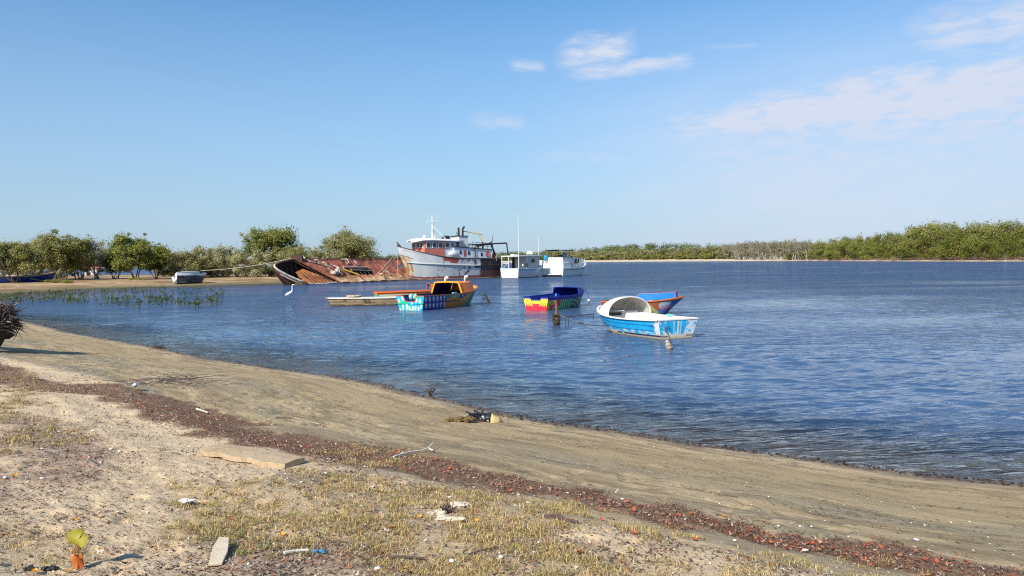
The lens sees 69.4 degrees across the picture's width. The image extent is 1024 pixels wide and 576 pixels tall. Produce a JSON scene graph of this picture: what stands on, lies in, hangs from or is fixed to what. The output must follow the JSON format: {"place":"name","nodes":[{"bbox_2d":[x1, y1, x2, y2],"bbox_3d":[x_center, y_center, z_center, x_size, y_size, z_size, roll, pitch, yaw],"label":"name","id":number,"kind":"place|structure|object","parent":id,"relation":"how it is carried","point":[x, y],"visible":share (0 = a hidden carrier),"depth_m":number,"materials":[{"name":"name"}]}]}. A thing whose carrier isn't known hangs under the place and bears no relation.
{"place":"outdoors","nodes":[
{"label":"outdoors","id":0,"kind":"place"},
{"bbox_2d":[0,370,931,575],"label":"dry grass","id":1,"kind":"structure","parent":0,"point":[557,509],"depth_m":5.01,"materials":[{"name":"beige plant"}]},
{"bbox_2d":[0,249,1023,575],"bbox_3d":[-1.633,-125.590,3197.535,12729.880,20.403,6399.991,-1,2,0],"label":"ground","id":2,"kind":"structure","parent":0,"point":[412,421],"depth_m":7.73,"materials":[{"name":"beige sand"}]},
{"bbox_2d":[0,295,27,346],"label":"uprooted stump","id":3,"kind":"object","parent":2,"relation":"on","point":[7,319],"visible":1,"depth_m":17.59,"materials":[{"name":"grey wood"}]},
{"bbox_2d":[0,237,49,282],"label":"mangrove tree","id":4,"kind":"object","parent":2,"relation":"on","point":[20,253],"visible":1,"depth_m":97.13,"materials":[{"name":"green plant"}]},
{"bbox_2d":[0,271,56,282],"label":"wooden skiff","id":5,"kind":"object","parent":2,"relation":"on","point":[37,277],"visible":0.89,"depth_m":101.37,"materials":[{"name":"paint"}]},
{"bbox_2d":[8,234,56,274],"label":"mangrove tree","id":6,"kind":"object","parent":2,"relation":"on","point":[42,266],"visible":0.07,"depth_m":110.77,"materials":[{"name":"green plant"}]},
{"bbox_2d":[7,265,76,278],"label":"shrub","id":7,"kind":"object","parent":2,"relation":"on","point":[57,273],"visible":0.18,"depth_m":122.07,"materials":[{"name":"green plant"}]},
{"bbox_2d":[40,564,58,571],"bbox_3d":[-2.598,1.575,4.145,0.102,0.035,0.060,-2,2,-26],"label":"dark rock","id":8,"kind":"object","parent":2,"relation":"on","point":[50,568],"visible":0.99,"depth_m":4.14,"materials":[{"name":"black stone"}]},
{"bbox_2d":[25,228,93,279],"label":"mangrove tree","id":9,"kind":"object","parent":2,"relation":"on","point":[52,243],"visible":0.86,"depth_m":106.81,"materials":[{"name":"green plant"}]},
{"bbox_2d":[54,267,92,275],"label":"shrub","id":10,"kind":"object","parent":2,"relation":"on","point":[72,274],"visible":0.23,"depth_m":150.00,"materials":[{"name":"green plant"}]},
{"bbox_2d":[52,234,103,279],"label":"mangrove tree","id":11,"kind":"object","parent":2,"relation":"on","point":[87,242],"visible":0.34,"depth_m":109.65,"materials":[{"name":"green plant"}]},
{"bbox_2d":[66,529,93,568],"bbox_3d":[-2.438,1.470,4.164,0.146,0.229,0.052,-1,2,0],"label":"upright leaf","id":12,"kind":"object","parent":2,"relation":"on","point":[78,538],"visible":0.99,"depth_m":4.17,"materials":[{"name":"yellow plant"}]},
{"bbox_2d":[86,238,112,278],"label":"bare tree","id":13,"kind":"object","parent":2,"relation":"on","point":[100,265],"visible":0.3,"depth_m":113.89,"materials":[{"name":"grey plant"}]},
{"bbox_2d":[94,246,131,278],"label":"mangrove tree","id":14,"kind":"object","parent":2,"relation":"on","point":[108,267],"visible":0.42,"depth_m":114.90,"materials":[{"name":"green plant"}]},
{"bbox_2d":[104,231,172,278],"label":"mangrove tree","id":15,"kind":"object","parent":2,"relation":"on","point":[122,249],"visible":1,"depth_m":104.96,"materials":[{"name":"green plant"}]},
{"bbox_2d":[142,241,170,278],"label":"mangrove tree","id":16,"kind":"object","parent":2,"relation":"on","point":[159,265],"visible":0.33,"depth_m":111.44,"materials":[{"name":"green plant"}]},
{"bbox_2d":[104,373,250,385],"bbox_3d":[-6.064,1.684,13.496,2.379,0.442,2.591,-1,2,-13],"label":"brushwood","id":17,"kind":"object","parent":2,"relation":"on","point":[167,379],"visible":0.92,"depth_m":13.23,"materials":[{"name":"brown plant"}]},
{"bbox_2d":[159,248,212,276],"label":"shrub","id":18,"kind":"object","parent":2,"relation":"on","point":[177,258],"visible":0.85,"depth_m":111.02,"materials":[{"name":"green plant"}]},
{"bbox_2d":[172,271,206,283],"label":"stranded boat","id":19,"kind":"object","parent":2,"relation":"on","point":[189,277],"visible":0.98,"depth_m":93.87,"materials":[{"name":"paint"}]},
{"bbox_2d":[179,246,219,276],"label":"shrub","id":20,"kind":"object","parent":2,"relation":"on","point":[211,274],"visible":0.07,"depth_m":118.03,"materials":[{"name":"green plant"}]},
{"bbox_2d":[181,243,236,277],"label":"shrub","id":21,"kind":"object","parent":2,"relation":"on","point":[220,255],"visible":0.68,"depth_m":115.14,"materials":[{"name":"green plant"}]},
{"bbox_2d":[0,369,430,467],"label":"brown stubble","id":22,"kind":"object","parent":2,"relation":"on","point":[354,452],"visible":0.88,"depth_m":7.90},
{"bbox_2d":[208,537,228,565],"bbox_3d":[-1.749,1.573,4.428,0.095,0.018,0.364,2,5,-12],"label":"board scrap","id":23,"kind":"object","parent":2,"relation":"on","point":[219,552],"visible":1,"depth_m":4.39,"materials":[{"name":"white wood"}]},
{"bbox_2d":[208,248,264,276],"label":"shrub","id":24,"kind":"object","parent":2,"relation":"on","point":[230,270],"visible":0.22,"depth_m":117.55,"materials":[{"name":"green plant"}]},
{"bbox_2d":[226,248,275,276],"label":"shrub","id":25,"kind":"object","parent":2,"relation":"on","point":[237,259],"visible":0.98,"depth_m":111.28,"materials":[{"name":"green plant"}]},
{"bbox_2d":[200,445,304,468],"bbox_3d":[-2.505,1.587,7.026,1.144,0.078,0.343,0,2,26],"label":"driftwood plank","id":26,"kind":"object","parent":2,"relation":"on","point":[261,457],"visible":1,"depth_m":6.92,"materials":[{"name":"beige wood"}]},
{"bbox_2d":[235,223,306,276],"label":"mangrove tree","id":27,"kind":"object","parent":2,"relation":"on","point":[270,237],"visible":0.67,"depth_m":116.48,"materials":[{"name":"green plant"}]},
{"bbox_2d":[249,241,304,275],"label":"shrub","id":28,"kind":"object","parent":2,"relation":"on","point":[271,270],"visible":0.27,"depth_m":115.27,"materials":[{"name":"green plant"}]},
{"bbox_2d":[271,244,315,264],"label":"shrub","id":29,"kind":"object","parent":2,"relation":"on","point":[305,254],"visible":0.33,"depth_m":111.27,"materials":[{"name":"green plant"}]},
{"bbox_2d":[283,549,308,553],"bbox_3d":[-1.295,1.573,4.431,0.148,0.030,0.027,-2,3,-33],"label":"stick","id":30,"kind":"object","parent":2,"relation":"on","point":[291,551],"visible":1,"depth_m":4.42,"materials":[{"name":"white wood"}]},
{"bbox_2d":[309,245,347,258],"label":"shrub","id":31,"kind":"object","parent":2,"relation":"on","point":[322,253],"visible":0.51,"depth_m":119.43,"materials":[{"name":"green plant"}]},
{"bbox_2d":[318,224,382,258],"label":"mangrove tree","id":32,"kind":"object","parent":2,"relation":"on","point":[353,246],"visible":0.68,"depth_m":122.59,"materials":[{"name":"green plant"}]},
{"bbox_2d":[189,480,593,575],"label":"green grass","id":33,"kind":"structure","parent":2,"relation":"on","point":[288,514],"depth_m":4.82,"materials":[{"name":"plant"}]},
{"bbox_2d":[389,555,424,558],"bbox_3d":[-0.624,1.596,4.382,0.220,0.027,0.018,0,2,8],"label":"stick","id":34,"kind":"object","parent":2,"relation":"on","point":[399,556],"visible":1,"depth_m":4.38,"materials":[{"name":"brown wood"}]},
{"bbox_2d":[393,442,433,456],"bbox_3d":[-1.011,1.776,8.095,0.166,0.085,0.872,0,2,23],"label":"driftwood branch","id":35,"kind":"object","parent":2,"relation":"on","point":[414,451],"visible":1,"depth_m":8.09,"materials":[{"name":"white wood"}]},
{"bbox_2d":[0,357,830,575],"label":"leaf litter","id":36,"kind":"object","parent":2,"relation":"on","point":[305,555],"visible":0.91,"depth_m":4.84,"materials":[{"name":"brown plant"}]},
{"bbox_2d":[427,508,446,514],"bbox_3d":[-0.547,1.643,5.406,0.145,0.042,0.088,0,2,8],"label":"rag","id":37,"kind":"object","parent":2,"relation":"on","point":[438,511],"visible":0.73,"depth_m":5.38,"materials":[{"name":"white fabric"}]},
{"bbox_2d":[439,502,457,513],"bbox_3d":[-0.469,1.620,5.435,0.136,0.080,0.083,-1,2,0],"label":"twig tuft","id":38,"kind":"object","parent":2,"relation":"on","point":[449,510],"visible":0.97,"depth_m":5.43,"materials":[{"name":"brown plant"}]},
{"bbox_2d":[434,514,464,521],"bbox_3d":[-0.437,1.622,5.213,0.229,0.042,0.094,-1,2,0],"label":"rag","id":39,"kind":"object","parent":2,"relation":"on","point":[444,517],"visible":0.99,"depth_m":5.19,"materials":[{"name":"white fabric"}]},
{"bbox_2d":[443,416,476,422],"bbox_3d":[-0.802,2.015,11.274,0.529,0.118,0.261,-1,2,0],"label":"weed clump","id":40,"kind":"object","parent":2,"relation":"on","point":[467,419],"visible":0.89,"depth_m":11.22,"materials":[{"name":"brown plant"}]},
{"bbox_2d":[450,501,470,508],"bbox_3d":[-0.391,1.638,5.585,0.166,0.046,0.099,-1,2,0],"label":"rag","id":41,"kind":"object","parent":2,"relation":"on","point":[460,505],"visible":0.94,"depth_m":5.57,"materials":[{"name":"white fabric"}]},
{"bbox_2d":[465,409,491,421],"bbox_3d":[-0.510,1.995,11.530,0.460,0.202,0.199,-1,2,0],"label":"plastic tangle","id":42,"kind":"object","parent":2,"relation":"on","point":[482,416],"visible":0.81,"depth_m":11.47,"materials":[{"name":"black plastic"}]},
{"bbox_2d":[490,413,501,422],"bbox_3d":[-0.248,2.028,11.543,0.185,0.159,0.248,-1,2,-3],"label":"coconut husk","id":43,"kind":"object","parent":2,"relation":"on","point":[496,419],"visible":0.93,"depth_m":11.46,"materials":[{"name":"beige plant"}]},
{"bbox_2d":[0,364,1023,575],"bbox_3d":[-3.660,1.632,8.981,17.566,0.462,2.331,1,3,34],"label":"wrack litter","id":44,"kind":"object","parent":2,"relation":"on","point":[607,500],"visible":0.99,"depth_m":6.62,"materials":[{"name":"brown plant"}]},
{"bbox_2d":[4,330,1023,575],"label":"seagrass shreds","id":45,"kind":"object","parent":2,"relation":"on","point":[644,466],"visible":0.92,"depth_m":6.62,"materials":[{"name":"brown plant"}]},
{"bbox_2d":[23,347,1020,575],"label":"shell grit","id":46,"kind":"object","parent":2,"relation":"on","point":[484,486],"visible":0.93,"depth_m":6.02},
{"bbox_2d":[544,514,577,522],"bbox_3d":[0.349,1.656,5.290,0.293,0.050,0.031,1,3,41],"label":"dead branch","id":47,"kind":"object","parent":2,"relation":"on","point":[558,517],"visible":0.95,"depth_m":5.29,"materials":[{"name":"brown wood"}]},
{"bbox_2d":[371,241,994,260],"bbox_3d":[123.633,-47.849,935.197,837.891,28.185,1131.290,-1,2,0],"label":"wooded hill","id":48,"kind":"structure","parent":2,"relation":"on","point":[635,247],"depth_m":1059.74,"materials":[{"name":"green plant"}]},
{"bbox_2d":[704,247,716,258],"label":"shrub","id":49,"kind":"object","parent":2,"relation":"on","point":[708,250],"visible":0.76,"depth_m":582.19,"materials":[{"name":"green plant"}]},
{"bbox_2d":[752,240,766,259],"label":"bare tree","id":50,"kind":"object","parent":2,"relation":"on","point":[757,251],"visible":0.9,"depth_m":504.83,"materials":[{"name":"grey plant"}]},
{"bbox_2d":[759,246,768,259],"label":"bare tree","id":51,"kind":"object","parent":2,"relation":"on","point":[760,248],"visible":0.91,"depth_m":500.65,"materials":[{"name":"grey plant"}]},
{"bbox_2d":[766,241,778,258],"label":"bare tree","id":52,"kind":"object","parent":2,"relation":"on","point":[771,244],"visible":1,"depth_m":488.37,"materials":[{"name":"grey plant"}]},
{"bbox_2d":[787,240,801,259],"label":"bare tree","id":53,"kind":"object","parent":2,"relation":"on","point":[794,242],"visible":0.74,"depth_m":466.89,"materials":[{"name":"grey plant"}]},
{"bbox_2d":[794,243,807,259],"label":"bare tree","id":54,"kind":"object","parent":2,"relation":"on","point":[796,245],"visible":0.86,"depth_m":455.24,"materials":[{"name":"grey plant"}]},
{"bbox_2d":[801,240,813,259],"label":"bare tree","id":55,"kind":"object","parent":2,"relation":"on","point":[809,247],"visible":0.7,"depth_m":450.82,"materials":[{"name":"grey plant"}]},
{"bbox_2d":[805,249,815,259],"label":"mangrove tree","id":56,"kind":"object","parent":2,"relation":"on","point":[810,253],"visible":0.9,"depth_m":436.89,"materials":[{"name":"green plant"}]},
{"bbox_2d":[808,239,828,256],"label":"mangrove tree","id":57,"kind":"object","parent":2,"relation":"on","point":[821,244],"visible":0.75,"depth_m":438.55,"materials":[{"name":"green plant"}]},
{"bbox_2d":[813,247,826,259],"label":"mangrove tree","id":58,"kind":"object","parent":2,"relation":"on","point":[820,252],"visible":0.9,"depth_m":421.33,"materials":[{"name":"green plant"}]},
{"bbox_2d":[822,244,838,260],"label":"mangrove tree","id":59,"kind":"object","parent":2,"relation":"on","point":[830,251],"visible":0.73,"depth_m":404.37,"materials":[{"name":"green plant"}]},
{"bbox_2d":[824,237,839,254],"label":"mangrove tree","id":60,"kind":"object","parent":2,"relation":"on","point":[834,242],"visible":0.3,"depth_m":415.48,"materials":[{"name":"green plant"}]},
{"bbox_2d":[831,237,852,259],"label":"mangrove tree","id":61,"kind":"object","parent":2,"relation":"on","point":[843,246],"visible":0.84,"depth_m":392.94,"materials":[{"name":"green plant"}]},
{"bbox_2d":[838,235,856,258],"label":"mangrove tree","id":62,"kind":"object","parent":2,"relation":"on","point":[850,239],"visible":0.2,"depth_m":401.47,"materials":[{"name":"green plant"}]},
{"bbox_2d":[846,241,863,259],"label":"mangrove tree","id":63,"kind":"object","parent":2,"relation":"on","point":[854,248],"visible":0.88,"depth_m":376.39,"materials":[{"name":"green plant"}]},
{"bbox_2d":[852,233,873,257],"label":"mangrove tree","id":64,"kind":"object","parent":2,"relation":"on","point":[858,239],"visible":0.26,"depth_m":383.79,"materials":[{"name":"green plant"}]},
{"bbox_2d":[858,241,877,259],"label":"mangrove tree","id":65,"kind":"object","parent":2,"relation":"on","point":[865,250],"visible":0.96,"depth_m":365.80,"materials":[{"name":"green plant"}]},
{"bbox_2d":[861,233,884,258],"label":"mangrove tree","id":66,"kind":"object","parent":2,"relation":"on","point":[877,237],"visible":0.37,"depth_m":372.45,"materials":[{"name":"green plant"}]},
{"bbox_2d":[872,240,895,259],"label":"mangrove tree","id":67,"kind":"object","parent":2,"relation":"on","point":[882,248],"visible":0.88,"depth_m":349.50,"materials":[{"name":"green plant"}]},
{"bbox_2d":[880,231,903,258],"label":"mangrove tree","id":68,"kind":"object","parent":2,"relation":"on","point":[888,237],"visible":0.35,"depth_m":352.40,"materials":[{"name":"green plant"}]},
{"bbox_2d":[886,242,906,260],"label":"mangrove tree","id":69,"kind":"object","parent":2,"relation":"on","point":[895,252],"visible":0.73,"depth_m":333.93,"materials":[{"name":"green plant"}]},
{"bbox_2d":[888,233,908,249],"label":"mangrove tree","id":70,"kind":"object","parent":2,"relation":"on","point":[898,238],"visible":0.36,"depth_m":345.97,"materials":[{"name":"green plant"}]},
{"bbox_2d":[897,225,920,258],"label":"mangrove tree","id":71,"kind":"object","parent":2,"relation":"on","point":[905,237],"visible":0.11,"depth_m":338.50,"materials":[{"name":"green plant"}]},
{"bbox_2d":[896,237,923,259],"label":"mangrove tree","id":72,"kind":"object","parent":2,"relation":"on","point":[905,245],"visible":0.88,"depth_m":323.13,"materials":[{"name":"green plant"}]},
{"bbox_2d":[912,233,938,259],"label":"mangrove tree","id":73,"kind":"object","parent":2,"relation":"on","point":[926,242],"visible":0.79,"depth_m":314.84,"materials":[{"name":"green plant"}]},
{"bbox_2d":[907,219,945,258],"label":"mangrove tree","id":74,"kind":"object","parent":2,"relation":"on","point":[927,231],"visible":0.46,"depth_m":320.92,"materials":[{"name":"green plant"}]},
{"bbox_2d":[904,222,949,258],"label":"mangrove tree","id":75,"kind":"object","parent":2,"relation":"on","point":[911,229],"visible":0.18,"depth_m":329.09,"materials":[{"name":"green plant"}]},
{"bbox_2d":[927,240,952,259],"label":"mangrove tree","id":76,"kind":"object","parent":2,"relation":"on","point":[939,252],"visible":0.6,"depth_m":303.25,"materials":[{"name":"green plant"}]},
{"bbox_2d":[928,220,956,258],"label":"mangrove tree","id":77,"kind":"object","parent":2,"relation":"on","point":[936,240],"visible":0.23,"depth_m":317.07,"materials":[{"name":"green plant"}]},
{"bbox_2d":[936,223,961,258],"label":"mangrove tree","id":78,"kind":"object","parent":2,"relation":"on","point":[946,232],"visible":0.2,"depth_m":308.69,"materials":[{"name":"green plant"}]},
{"bbox_2d":[937,230,972,259],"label":"mangrove tree","id":79,"kind":"object","parent":2,"relation":"on","point":[951,240],"visible":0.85,"depth_m":292.10,"materials":[{"name":"green plant"}]},
{"bbox_2d":[946,223,982,258],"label":"mangrove tree","id":80,"kind":"object","parent":2,"relation":"on","point":[963,230],"visible":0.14,"depth_m":299.40,"materials":[{"name":"green plant"}]},
{"bbox_2d":[959,234,986,259],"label":"mangrove tree","id":81,"kind":"object","parent":2,"relation":"on","point":[971,243],"visible":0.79,"depth_m":282.31,"materials":[{"name":"green plant"}]},
{"bbox_2d":[959,220,990,258],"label":"mangrove tree","id":82,"kind":"object","parent":2,"relation":"on","point":[976,224],"visible":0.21,"depth_m":296.23,"materials":[{"name":"green plant"}]},
{"bbox_2d":[968,219,998,258],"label":"mangrove tree","id":83,"kind":"object","parent":2,"relation":"on","point":[982,229],"visible":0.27,"depth_m":292.60,"materials":[{"name":"green plant"}]},
{"bbox_2d":[975,236,1004,259],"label":"mangrove tree","id":84,"kind":"object","parent":2,"relation":"on","point":[985,244],"visible":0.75,"depth_m":274.28,"materials":[{"name":"green plant"}]},
{"bbox_2d":[979,221,1012,258],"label":"mangrove tree","id":85,"kind":"object","parent":2,"relation":"on","point":[992,232],"visible":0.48,"depth_m":281.28,"materials":[{"name":"green plant"}]},
{"bbox_2d":[988,230,1023,259],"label":"mangrove tree","id":86,"kind":"object","parent":2,"relation":"on","point":[1012,243],"visible":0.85,"depth_m":264.48,"materials":[{"name":"green plant"}]},
{"bbox_2d":[990,218,1023,258],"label":"mangrove tree","id":87,"kind":"object","parent":2,"relation":"on","point":[1001,227],"visible":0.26,"depth_m":278.32,"materials":[{"name":"green plant"}]},
{"bbox_2d":[1004,221,1023,258],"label":"mangrove tree","id":88,"kind":"object","parent":2,"relation":"on","point":[1019,227],"visible":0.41,"depth_m":272.21,"materials":[{"name":"green plant"}]},
{"bbox_2d":[1012,233,1023,256],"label":"mangrove tree","id":89,"kind":"object","parent":2,"relation":"on","point":[1021,254],"visible":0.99,"depth_m":257.24,"materials":[{"name":"green plant"}]},
{"bbox_2d":[0,261,1023,481],"bbox_3d":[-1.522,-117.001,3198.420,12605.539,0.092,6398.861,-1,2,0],"label":"water","id":90,"kind":"structure","parent":0,"point":[935,348],"depth_m":24.74,"materials":[{"name":"blue liquid"}]},
{"bbox_2d":[0,283,223,306],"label":"mangrove seedlings","id":91,"kind":"object","parent":90,"relation":"in","point":[70,295],"visible":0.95,"depth_m":56.93,"materials":[{"name":"green plant"}]},
{"bbox_2d":[273,255,408,284],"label":"shipwreck","id":92,"kind":"object","parent":90,"relation":"in","point":[297,270],"visible":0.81,"depth_m":96.09,"materials":[{"name":"brown metal"}]},
{"bbox_2d":[325,295,397,305],"bbox_3d":[-7.811,0.759,44.934,6.930,0.734,1.130,-1,2,-9],"label":"canoe","id":93,"kind":"object","parent":90,"relation":"on","point":[353,300],"visible":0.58,"depth_m":44.34,"materials":[{"name":"paint"}]},
{"bbox_2d":[374,283,451,296],"bbox_3d":[-6.365,0.268,52.294,6.673,1.161,1.530,-2,2,-24],"label":"long boat","id":94,"kind":"object","parent":90,"relation":"on","point":[429,287],"visible":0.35,"depth_m":51.23,"materials":[{"name":"paint"}]},
{"bbox_2d":[395,275,477,310],"bbox_3d":[-3.846,0.253,42.579,2.190,1.932,7.088,0,2,27],"label":"cabin boat","id":95,"kind":"object","parent":90,"relation":"on","point":[442,294],"visible":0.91,"depth_m":41.66,"materials":[{"name":"paint"}]},
{"bbox_2d":[397,215,508,280],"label":"trawler","id":96,"kind":"object","parent":90,"relation":"on","point":[452,258],"visible":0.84,"depth_m":104.15,"materials":[{"name":"white paint"}]},
{"bbox_2d":[19,320,1021,486],"bbox_3d":[-15.611,1.778,27.044,60.093,0.097,3.510,1,3,39],"label":"seaweed line","id":97,"kind":"object","parent":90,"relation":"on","point":[847,464],"visible":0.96,"depth_m":10.64,"materials":[{"name":"brown plant"}]},
{"bbox_2d":[500,224,541,277],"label":"shelter boat","id":98,"kind":"object","parent":90,"relation":"on","point":[526,266],"visible":0.88,"depth_m":109.84,"materials":[{"name":"paint"}]},
{"bbox_2d":[523,286,584,310],"bbox_3d":[2.620,0.575,40.344,1.840,1.267,5.209,1,3,33],"label":"dinghy","id":99,"kind":"object","parent":90,"relation":"on","point":[565,297],"visible":0.89,"depth_m":39.30,"materials":[{"name":"paint"}]},
{"bbox_2d":[552,300,560,324],"bbox_3d":[1.784,1.275,29.734,0.374,1.585,0.414,-1,2,0],"label":"mooring post","id":100,"kind":"object","parent":90,"relation":"in","point":[556,317],"visible":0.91,"depth_m":29.64,"materials":[{"name":"brown wood"}]},
{"bbox_2d":[540,248,585,276],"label":"motor cruiser","id":101,"kind":"object","parent":90,"relation":"on","point":[563,265],"visible":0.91,"depth_m":115.62,"materials":[{"name":"paint"}]},
{"bbox_2d":[601,291,684,313],"bbox_3d":[6.262,0.761,35.095,3.848,1.193,1.825,0,2,22],"label":"dinghy","id":102,"kind":"object","parent":90,"relation":"on","point":[662,303],"visible":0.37,"depth_m":34.38,"materials":[{"name":"paint"}]},
{"bbox_2d":[597,296,698,338],"bbox_3d":[4.393,1.006,26.123,2.040,1.403,4.697,-2,2,-26],"label":"dinghy","id":103,"kind":"object","parent":90,"relation":"on","point":[631,315],"visible":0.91,"depth_m":25.40,"materials":[{"name":"paint"}]},
{"bbox_2d":[664,329,672,348],"bbox_3d":[4.545,1.522,21.587,0.234,0.589,0.598,-1,2,0],"label":"mooring buoy","id":104,"kind":"object","parent":90,"relation":"on","point":[668,344],"visible":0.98,"depth_m":21.35,"materials":[{"name":"paint"}]},
{"bbox_2d":[785,256,1023,260],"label":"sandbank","id":105,"kind":"structure","parent":90,"relation":"on","point":[1015,257],"depth_m":315.61,"materials":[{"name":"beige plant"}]},
{"bbox_2d":[0,0,1023,261],"label":"sky","id":106,"kind":"structure","parent":0,"point":[576,124],"materials":[{"name":"blue"}]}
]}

